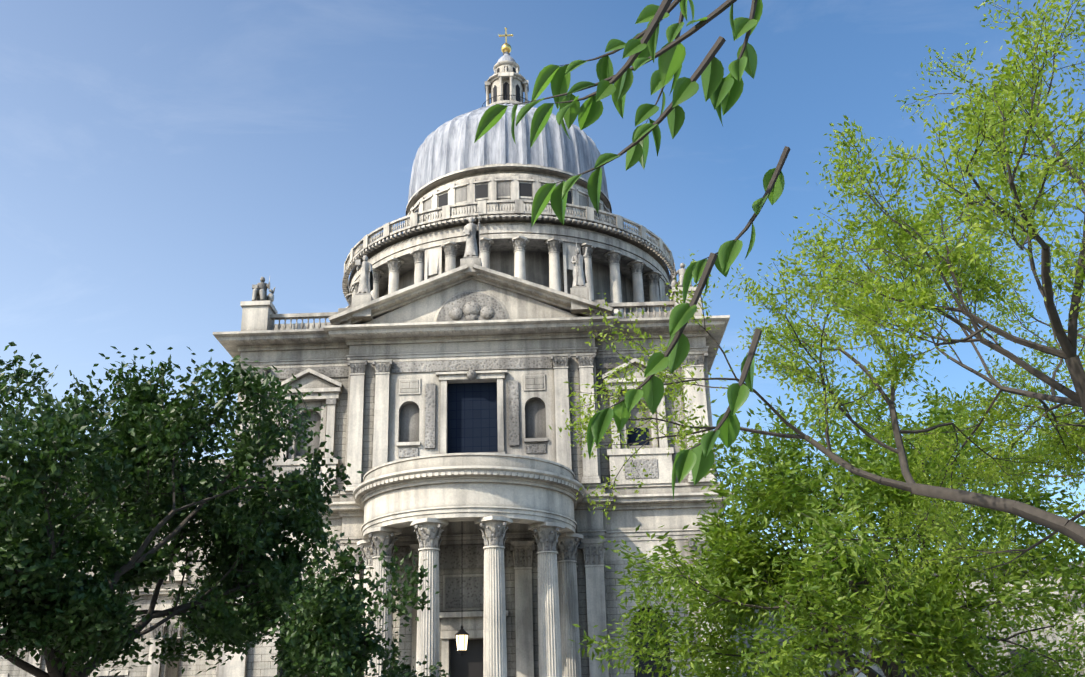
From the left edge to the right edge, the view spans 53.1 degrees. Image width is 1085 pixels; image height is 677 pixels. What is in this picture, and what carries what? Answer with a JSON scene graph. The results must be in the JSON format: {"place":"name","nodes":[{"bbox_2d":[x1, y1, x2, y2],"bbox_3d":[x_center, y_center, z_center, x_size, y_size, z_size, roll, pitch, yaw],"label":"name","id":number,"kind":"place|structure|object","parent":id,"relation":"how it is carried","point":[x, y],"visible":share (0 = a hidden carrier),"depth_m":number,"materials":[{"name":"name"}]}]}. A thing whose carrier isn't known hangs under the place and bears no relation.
{"place":"outdoors","nodes":[
{"label":"outdoors","id":0,"kind":"place"},
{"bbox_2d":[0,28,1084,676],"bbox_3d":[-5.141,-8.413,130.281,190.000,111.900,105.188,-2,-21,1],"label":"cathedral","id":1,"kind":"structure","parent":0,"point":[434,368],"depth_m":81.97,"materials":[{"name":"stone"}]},
{"bbox_2d":[252,277,274,306],"bbox_3d":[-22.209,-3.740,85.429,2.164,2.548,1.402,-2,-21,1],"label":"corner statue","id":2,"kind":"object","parent":1,"relation":"on","point":[259,293],"visible":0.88,"depth_m":85.15,"materials":[{"name":"stone"}]},
{"bbox_2d":[355,255,372,294],"bbox_3d":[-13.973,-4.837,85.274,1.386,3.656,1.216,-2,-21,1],"label":"pediment statue","id":3,"kind":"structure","parent":1,"relation":"on","point":[364,267],"depth_m":85.09,"materials":[{"name":"stone"}]},
{"bbox_2d":[455,625,468,655],"bbox_3d":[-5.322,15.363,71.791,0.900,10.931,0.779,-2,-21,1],"label":"lantern","id":4,"kind":"object","parent":1,"relation":"on","point":[461,635],"visible":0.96,"depth_m":69.97,"materials":[{"name":"white glass"}]},
{"bbox_2d":[463,207,479,257],"bbox_3d":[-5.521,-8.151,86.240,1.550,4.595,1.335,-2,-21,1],"label":"st andrew statue","id":5,"kind":"object","parent":1,"relation":"on","point":[471,230],"visible":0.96,"depth_m":85.79,"materials":[{"name":"stone"}]},
{"bbox_2d":[571,242,587,287],"bbox_3d":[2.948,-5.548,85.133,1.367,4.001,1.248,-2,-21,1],"label":"pediment statue","id":6,"kind":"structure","parent":1,"relation":"on","point":[579,275],"depth_m":84.83,"materials":[{"name":"stone"}]},
{"bbox_2d":[670,263,691,286],"bbox_3d":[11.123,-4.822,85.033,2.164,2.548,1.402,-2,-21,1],"label":"corner statue","id":7,"kind":"object","parent":1,"relation":"on","point":[680,273],"visible":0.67,"depth_m":85.00,"materials":[{"name":"stone"}]},
{"bbox_2d":[0,0,1084,564],"label":"sky","id":8,"kind":"structure","parent":0,"point":[160,160],"materials":[{"name":"blue"}]},
{"bbox_2d":[474,0,789,498],"bbox_3d":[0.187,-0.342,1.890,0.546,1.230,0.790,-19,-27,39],"label":"leafy branches","id":9,"kind":"object","parent":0,"point":[724,94],"visible":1,"depth_m":1.80,"materials":[{"name":"green plant"}]},
{"label":"ground","id":10,"kind":"structure","parent":0,"visible":0},
{"bbox_2d":[0,342,362,676],"bbox_3d":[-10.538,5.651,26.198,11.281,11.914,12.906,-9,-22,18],"label":"lime tree","id":11,"kind":"object","parent":10,"relation":"on","point":[52,613],"visible":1,"depth_m":26.70,"materials":[{"name":"green plant"}]},
{"bbox_2d":[260,534,449,676],"bbox_3d":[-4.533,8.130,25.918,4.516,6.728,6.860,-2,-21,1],"label":"bush","id":12,"kind":"object","parent":10,"relation":"on","point":[325,636],"visible":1,"depth_m":25.09,"materials":[{"name":"green plant"}]},
{"bbox_2d":[549,0,1084,594],"bbox_3d":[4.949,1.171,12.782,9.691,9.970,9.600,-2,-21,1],"label":"tall tree","id":13,"kind":"object","parent":10,"relation":"on","point":[995,120],"visible":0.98,"depth_m":12.95,"materials":[{"name":"green plant"}]},
{"bbox_2d":[568,357,1084,676],"bbox_3d":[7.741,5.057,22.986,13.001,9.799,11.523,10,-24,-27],"label":"ash tree","id":14,"kind":"object","parent":10,"relation":"on","point":[823,588],"visible":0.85,"depth_m":20.75,"materials":[{"name":"green plant"}]}
]}

